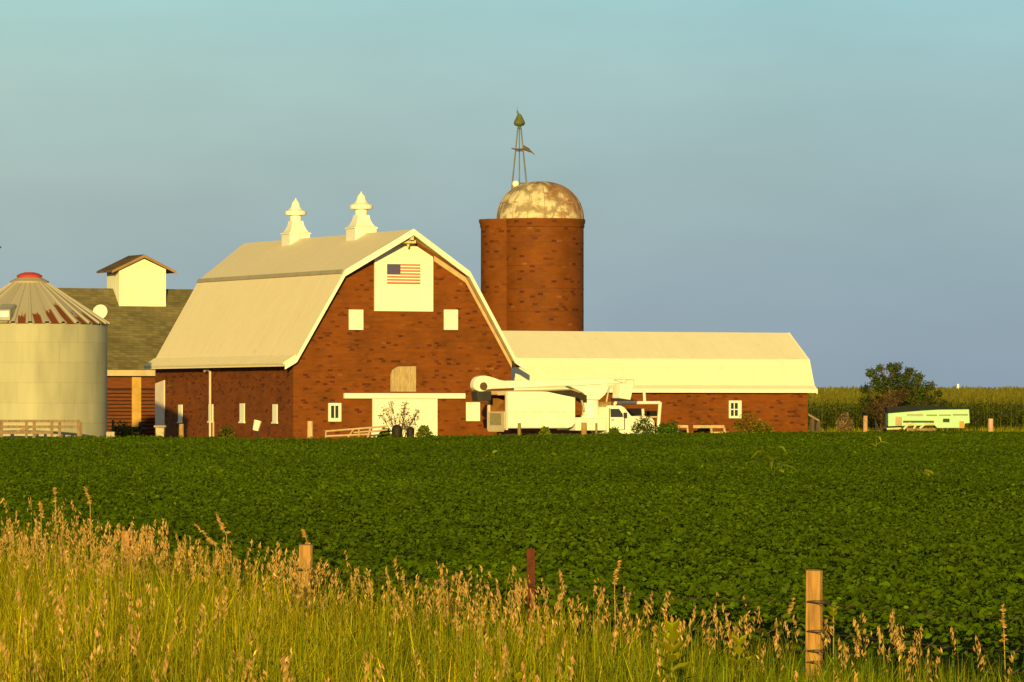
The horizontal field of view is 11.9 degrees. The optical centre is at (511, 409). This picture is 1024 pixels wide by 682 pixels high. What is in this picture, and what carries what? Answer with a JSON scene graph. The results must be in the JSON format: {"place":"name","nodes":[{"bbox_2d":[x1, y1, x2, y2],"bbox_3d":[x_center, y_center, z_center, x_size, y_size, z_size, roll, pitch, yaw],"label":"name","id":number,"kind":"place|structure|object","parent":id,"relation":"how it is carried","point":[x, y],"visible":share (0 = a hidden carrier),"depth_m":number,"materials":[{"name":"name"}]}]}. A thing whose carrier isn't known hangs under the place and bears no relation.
{"place":"outdoors","nodes":[
{"label":"outdoors","id":0,"kind":"place"},
{"bbox_2d":[106,432,114,436],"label":"cinder block","id":1,"kind":"object","parent":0,"point":[109,434],"depth_m":261.80,"materials":[{"name":"concrete"}]},
{"bbox_2d":[0,497,1023,681],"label":"tall grass","id":2,"kind":"structure","parent":0,"point":[54,627],"depth_m":34.06,"materials":[{"name":"yellow plant"}]},
{"bbox_2d":[0,0,1023,389],"label":"sky","id":3,"kind":"structure","parent":0,"point":[845,178],"materials":[{"name":"blue"}]},
{"bbox_2d":[677,425,688,432],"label":"sawhorse","id":4,"kind":"object","parent":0,"point":[683,426],"visible":0.33,"depth_m":297.90,"materials":[{"name":"brown wood"}]},
{"bbox_2d":[887,422,934,431],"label":"scrap pipes","id":5,"kind":"object","parent":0,"point":[920,428],"visible":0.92,"depth_m":321.97,"materials":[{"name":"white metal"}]},
{"bbox_2d":[808,385,1023,431],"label":"corn field","id":6,"kind":"structure","parent":0,"point":[831,402],"depth_m":352.47,"materials":[{"name":"green plant"}]},
{"bbox_2d":[808,411,1023,432],"bbox_3d":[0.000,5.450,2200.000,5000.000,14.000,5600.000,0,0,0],"label":"ground","id":7,"kind":"structure","parent":0,"point":[910,427],"depth_m":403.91,"materials":[{"name":"green plant"}]},
{"bbox_2d":[0,420,81,437],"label":"board fence","id":8,"kind":"object","parent":7,"relation":"on","point":[34,426],"visible":0.57,"depth_m":257.97,"materials":[{"name":"brown wood"}]},
{"bbox_2d":[38,501,43,539],"bbox_3d":[-4.455,1.559,46.505,0.062,1.383,0.062,0,0,19],"label":"grass stalk","id":9,"kind":"object","parent":7,"relation":"on","point":[40,508],"depth_m":46.50,"materials":[{"name":"plant"}]},
{"bbox_2d":[0,272,109,437],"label":"grain bin","id":10,"kind":"object","parent":7,"relation":"on","point":[53,352],"visible":0.89,"depth_m":262.47,"materials":[{"name":"metal"}]},
{"bbox_2d":[93,304,106,317],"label":"satellite dish","id":11,"kind":"object","parent":10,"relation":"attached to","point":[100,310],"visible":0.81,"depth_m":285.06,"materials":[{"name":"grey metal"}]},
{"bbox_2d":[53,487,58,570],"bbox_3d":[-4.364,1.497,47.001,0.060,1.506,0.051,0,0,0],"label":"grass stalk","id":12,"kind":"object","parent":7,"relation":"on","point":[54,493],"depth_m":47.00,"materials":[{"name":"plant"}]},
{"bbox_2d":[83,486,91,552],"bbox_3d":[-4.058,1.491,47.000,0.094,1.517,0.061,0,0,0],"label":"grass stalk","id":13,"kind":"object","parent":7,"relation":"on","point":[87,495],"depth_m":47.00,"materials":[{"name":"plant"}]},
{"bbox_2d":[110,420,139,437],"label":"weed clump","id":14,"kind":"object","parent":7,"relation":"on","point":[126,432],"visible":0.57,"depth_m":283.87,"materials":[{"name":"green plant"}]},
{"bbox_2d":[58,254,193,436],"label":"corn crib","id":15,"kind":"object","parent":7,"relation":"on","point":[140,302],"visible":0.39,"depth_m":320.95,"materials":[{"name":"grey wood"}]},
{"bbox_2d":[112,420,147,436],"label":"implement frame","id":16,"kind":"object","parent":7,"relation":"on","point":[140,429],"visible":0.2,"depth_m":291.76,"materials":[{"name":"metal"}]},
{"bbox_2d":[154,425,166,436],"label":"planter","id":17,"kind":"object","parent":7,"relation":"on","point":[160,429],"visible":0.72,"depth_m":281.43,"materials":[{"name":"white concrete"}]},
{"bbox_2d":[179,424,183,436],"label":"wooden post","id":18,"kind":"object","parent":7,"relation":"on","point":[181,429],"visible":0.42,"depth_m":267.88,"materials":[{"name":"brown wood"}]},
{"bbox_2d":[194,523,217,574],"bbox_3d":[-2.707,1.627,43.495,0.218,1.245,0.059,0,0,0],"label":"grass stalk","id":19,"kind":"object","parent":7,"relation":"on","point":[210,541],"depth_m":43.50,"materials":[{"name":"plant"}]},
{"bbox_2d":[212,421,213,436],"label":"wooden post","id":20,"kind":"object","parent":7,"relation":"on","point":[213,428],"visible":0.45,"depth_m":282.98,"materials":[{"name":"brown wood"}]},
{"bbox_2d":[216,512,229,574],"bbox_3d":[-2.569,1.581,43.601,0.144,1.339,0.055,0,0,6],"label":"grass stalk","id":21,"kind":"object","parent":7,"relation":"on","point":[221,524],"depth_m":43.60,"materials":[{"name":"plant"}]},
{"bbox_2d":[217,424,237,437],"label":"weed clump","id":22,"kind":"object","parent":7,"relation":"on","point":[227,431],"visible":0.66,"depth_m":277.86,"materials":[{"name":"green plant"}]},
{"bbox_2d":[253,420,261,438],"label":"bucket on stake","id":23,"kind":"object","parent":7,"relation":"on","point":[256,425],"visible":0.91,"depth_m":271.85,"materials":[{"name":"white paint"}]},
{"bbox_2d":[301,528,309,543],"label":"grass stalk","id":24,"kind":"object","parent":7,"relation":"on","point":[304,534],"depth_m":42.59,"materials":[{"name":"plant"}]},
{"bbox_2d":[307,421,312,437],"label":"wooden post","id":25,"kind":"object","parent":7,"relation":"on","point":[309,428],"visible":0.45,"depth_m":267.86,"materials":[{"name":"brown wood"}]},
{"bbox_2d":[143,191,525,438],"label":"barn","id":26,"kind":"structure","parent":7,"relation":"on","point":[293,331],"depth_m":290.19,"materials":[{"name":"brick"}]},
{"bbox_2d":[155,380,164,435],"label":"side door","id":27,"kind":"structure","parent":26,"relation":"in","point":[160,386],"depth_m":305.33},
{"bbox_2d":[177,405,182,422],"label":"narrow window","id":28,"kind":"structure","parent":26,"relation":"in","point":[180,407],"depth_m":302.29,"materials":[{"name":"white paint"}]},
{"bbox_2d":[207,404,212,422],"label":"narrow window","id":29,"kind":"structure","parent":26,"relation":"in","point":[208,404],"depth_m":297.60,"materials":[{"name":"white paint"}]},
{"bbox_2d":[238,403,244,422],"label":"narrow window","id":30,"kind":"structure","parent":26,"relation":"in","point":[242,405],"depth_m":292.99,"materials":[{"name":"white paint"}]},
{"bbox_2d":[271,404,277,423],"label":"narrow window","id":31,"kind":"structure","parent":26,"relation":"in","point":[274,406],"depth_m":288.31,"materials":[{"name":"white paint"}]},
{"bbox_2d":[328,403,340,420],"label":"window","id":32,"kind":"structure","parent":26,"relation":"in","point":[334,409],"depth_m":287.04,"materials":[{"name":"white glass"}]},
{"bbox_2d":[349,310,362,329],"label":"loft window","id":33,"kind":"structure","parent":26,"relation":"in","point":[355,316],"depth_m":287.60,"materials":[{"name":"paint"}]},
{"bbox_2d":[387,264,419,283],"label":"flag","id":34,"kind":"object","parent":26,"relation":"attached to","point":[403,273],"visible":1,"depth_m":288.81,"materials":[{"name":"multicoloured fabric"}]},
{"bbox_2d":[374,243,432,311],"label":"loft door","id":35,"kind":"structure","parent":26,"relation":"in","point":[387,297],"depth_m":288.94,"materials":[{"name":"paint"}]},
{"bbox_2d":[372,399,436,436],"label":"sliding door","id":36,"kind":"structure","parent":26,"relation":"in","point":[427,408],"depth_m":289.01,"materials":[{"name":"paint"}]},
{"bbox_2d":[444,310,457,329],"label":"loft window","id":37,"kind":"structure","parent":26,"relation":"in","point":[450,316],"depth_m":290.21,"materials":[{"name":"paint"}]},
{"bbox_2d":[466,402,479,420],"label":"window","id":38,"kind":"structure","parent":26,"relation":"in","point":[472,408],"depth_m":290.78,"materials":[{"name":"paint"}]},
{"bbox_2d":[325,425,387,436],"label":"tube gate","id":39,"kind":"structure","parent":7,"relation":"on","point":[369,431],"depth_m":262.96,"materials":[{"name":"white metal"}]},
{"bbox_2d":[371,432,379,436],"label":"white barrel","id":40,"kind":"object","parent":7,"relation":"on","point":[374,434],"visible":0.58,"depth_m":265.81,"materials":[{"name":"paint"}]},
{"bbox_2d":[377,427,393,437],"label":"weed clump","id":41,"kind":"object","parent":7,"relation":"on","point":[384,433],"visible":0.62,"depth_m":264.88,"materials":[{"name":"green plant"}]},
{"bbox_2d":[392,425,401,437],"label":"dark stump","id":42,"kind":"object","parent":7,"relation":"on","point":[397,430],"visible":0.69,"depth_m":267.78,"materials":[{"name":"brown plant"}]},
{"bbox_2d":[378,401,419,436],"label":"thin shrub","id":43,"kind":"object","parent":7,"relation":"on","point":[405,425],"visible":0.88,"depth_m":271.14,"materials":[{"name":"brown plant"}]},
{"bbox_2d":[406,427,413,437],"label":"dark stump","id":44,"kind":"object","parent":7,"relation":"on","point":[409,431],"visible":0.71,"depth_m":267.82,"materials":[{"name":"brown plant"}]},
{"bbox_2d":[415,425,432,436],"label":"weed clump","id":45,"kind":"object","parent":7,"relation":"on","point":[422,431],"visible":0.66,"depth_m":271.90,"materials":[{"name":"green plant"}]},
{"bbox_2d":[476,450,500,458],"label":"corn plant","id":46,"kind":"object","parent":7,"relation":"on","point":[491,454],"visible":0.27,"depth_m":140.00,"materials":[{"name":"green plant"}]},
{"bbox_2d":[0,429,1023,681],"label":"soybean field","id":47,"kind":"structure","parent":7,"relation":"on","point":[684,519],"depth_m":65.99,"materials":[{"name":"green plant"}]},
{"bbox_2d":[5,530,1023,681],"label":"wire fence","id":48,"kind":"object","parent":7,"relation":"on","point":[814,618],"visible":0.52,"depth_m":34.97,"materials":[{"name":"brown wood"}]},
{"bbox_2d":[511,672,522,681],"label":"leafy weed","id":49,"kind":"object","parent":7,"relation":"on","point":[519,674],"visible":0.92,"depth_m":28.49,"materials":[{"name":"green plant"}]},
{"bbox_2d":[518,423,520,434],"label":"wooden post","id":50,"kind":"object","parent":7,"relation":"on","point":[519,428],"visible":0.45,"depth_m":276.91,"materials":[{"name":"brown wood"}]},
{"bbox_2d":[511,110,534,188],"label":"windmill tower","id":51,"kind":"structure","parent":7,"relation":"on","point":[519,121],"depth_m":321.75,"materials":[{"name":"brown metal"}]},
{"bbox_2d":[512,181,518,186],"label":"yard light","id":52,"kind":"object","parent":51,"relation":"attached to","point":[515,183],"visible":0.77,"depth_m":320.82,"materials":[{"name":"white paint"}]},
{"bbox_2d":[479,181,584,330],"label":"silo","id":53,"kind":"object","parent":7,"relation":"on","point":[532,256],"visible":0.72,"depth_m":310.78,"materials":[{"name":"brick"}]},
{"bbox_2d":[538,426,551,435],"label":"weed clump","id":54,"kind":"object","parent":7,"relation":"on","point":[544,430],"visible":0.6,"depth_m":278.91,"materials":[{"name":"green plant"}]},
{"bbox_2d":[470,376,657,435],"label":"bucket truck","id":55,"kind":"object","parent":7,"relation":"on","point":[550,408],"visible":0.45,"depth_m":281.89,"materials":[{"name":"paint"}]},
{"bbox_2d":[581,423,586,434],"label":"wooden post","id":56,"kind":"object","parent":7,"relation":"on","point":[583,428],"visible":0.39,"depth_m":277.85,"materials":[{"name":"brown wood"}]},
{"bbox_2d":[607,426,620,433],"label":"weed clump","id":57,"kind":"object","parent":7,"relation":"on","point":[613,430],"visible":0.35,"depth_m":279.87,"materials":[{"name":"green plant"}]},
{"bbox_2d":[612,560,620,616],"bbox_3d":[0.808,1.705,37.797,0.079,1.091,0.063,0,0,0],"label":"grass stalk","id":58,"kind":"object","parent":7,"relation":"on","point":[615,574],"depth_m":37.80,"materials":[{"name":"plant"}]},
{"bbox_2d":[613,390,661,427],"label":"pipe frame","id":59,"kind":"object","parent":7,"relation":"on","point":[644,401],"visible":0.65,"depth_m":290.42,"materials":[{"name":"white metal"}]},
{"bbox_2d":[631,414,656,433],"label":"weed clump","id":60,"kind":"object","parent":7,"relation":"on","point":[639,427],"visible":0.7,"depth_m":279.43,"materials":[{"name":"green plant"}]},
{"bbox_2d":[502,331,817,433],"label":"milking barn","id":61,"kind":"structure","parent":7,"relation":"on","point":[691,379],"depth_m":300.94,"materials":[{"name":"ceramic"}]},
{"bbox_2d":[729,401,741,417],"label":"window","id":62,"kind":"structure","parent":61,"relation":"in","point":[735,407],"depth_m":301.55,"materials":[{"name":"white glass"}]},
{"bbox_2d":[655,423,674,433],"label":"weed clump","id":63,"kind":"object","parent":7,"relation":"on","point":[661,428],"visible":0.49,"depth_m":287.88,"materials":[{"name":"green plant"}]},
{"bbox_2d":[653,620,695,681],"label":"leafy weed","id":64,"kind":"object","parent":7,"relation":"on","point":[673,635],"visible":0.94,"depth_m":30.98,"materials":[{"name":"green plant"}]},
{"bbox_2d":[666,419,683,433],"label":"weed clump","id":65,"kind":"object","parent":7,"relation":"on","point":[674,427],"visible":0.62,"depth_m":289.80,"materials":[{"name":"green plant"}]},
{"bbox_2d":[696,424,713,432],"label":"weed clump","id":66,"kind":"object","parent":7,"relation":"on","point":[702,430],"visible":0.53,"depth_m":299.39,"materials":[{"name":"green plant"}]},
{"bbox_2d":[693,425,725,432],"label":"feed bunk","id":67,"kind":"object","parent":7,"relation":"on","point":[711,427],"visible":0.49,"depth_m":297.75,"materials":[{"name":"brown wood"}]},
{"bbox_2d":[724,634,753,676],"bbox_3d":[1.540,1.881,33.012,0.202,0.739,0.212,0,0,-37],"label":"leafy weed","id":68,"kind":"object","parent":7,"relation":"on","point":[738,650],"visible":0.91,"depth_m":32.98,"materials":[{"name":"green plant"}]},
{"bbox_2d":[731,410,765,433],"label":"weed clump","id":69,"kind":"object","parent":7,"relation":"on","point":[746,426],"visible":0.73,"depth_m":295.94,"materials":[{"name":"green plant"}]},
{"bbox_2d":[751,419,774,432],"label":"weed clump","id":70,"kind":"object","parent":7,"relation":"on","point":[767,428],"visible":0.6,"depth_m":297.88,"materials":[{"name":"green plant"}]},
{"bbox_2d":[751,445,796,473],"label":"corn plant","id":71,"kind":"object","parent":7,"relation":"on","point":[773,460],"visible":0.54,"depth_m":111.90,"materials":[{"name":"green plant"}]},
{"bbox_2d":[785,597,794,644],"bbox_3d":[2.034,1.813,35.995,0.088,0.874,0.058,0,0,0],"label":"grass stalk","id":72,"kind":"object","parent":7,"relation":"on","point":[791,606],"depth_m":36.00,"materials":[{"name":"plant"}]},
{"bbox_2d":[808,413,819,432],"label":"loading ramp","id":73,"kind":"structure","parent":7,"relation":"on","point":[812,418],"depth_m":311.49,"materials":[{"name":"brown wood"}]},
{"bbox_2d":[823,602,843,680],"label":"leafy weed","id":74,"kind":"object","parent":7,"relation":"on","point":[833,609],"visible":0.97,"depth_m":34.79,"materials":[{"name":"green plant"}]},
{"bbox_2d":[836,412,854,431],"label":"dry weeds","id":75,"kind":"object","parent":7,"relation":"on","point":[840,424],"visible":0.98,"depth_m":334.94,"materials":[{"name":"beige plant"}]},
{"bbox_2d":[863,416,867,431],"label":"wooden post","id":76,"kind":"object","parent":7,"relation":"on","point":[865,423],"visible":0.45,"depth_m":319.87,"materials":[{"name":"brown wood"}]},
{"bbox_2d":[865,436,890,448],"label":"corn plant","id":77,"kind":"object","parent":7,"relation":"on","point":[879,437],"visible":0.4,"depth_m":184.94,"materials":[{"name":"green plant"}]},
{"bbox_2d":[861,387,910,430],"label":"brown brush","id":78,"kind":"object","parent":7,"relation":"on","point":[898,395],"visible":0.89,"depth_m":340.01,"materials":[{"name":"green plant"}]},
{"bbox_2d":[858,361,948,430],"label":"bush","id":79,"kind":"object","parent":7,"relation":"on","point":[894,369],"visible":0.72,"depth_m":344.56,"materials":[{"name":"green plant"}]},
{"bbox_2d":[905,469,933,481],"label":"corn plant","id":80,"kind":"object","parent":7,"relation":"on","point":[925,470],"visible":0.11,"depth_m":104.77,"materials":[{"name":"green plant"}]},
{"bbox_2d":[874,405,969,431],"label":"camper trailer","id":81,"kind":"object","parent":7,"relation":"on","point":[921,415],"visible":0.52,"depth_m":328.00,"materials":[{"name":"white metal"}]},
{"bbox_2d":[988,418,992,431],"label":"wooden post","id":82,"kind":"object","parent":7,"relation":"on","point":[990,424],"visible":0.45,"depth_m":321.86,"materials":[{"name":"brown wood"}]},
{"bbox_2d":[999,604,1008,681],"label":"grass stalk","id":83,"kind":"object","parent":7,"relation":"on","point":[1003,626],"depth_m":33.40,"materials":[{"name":"plant"}]}
]}

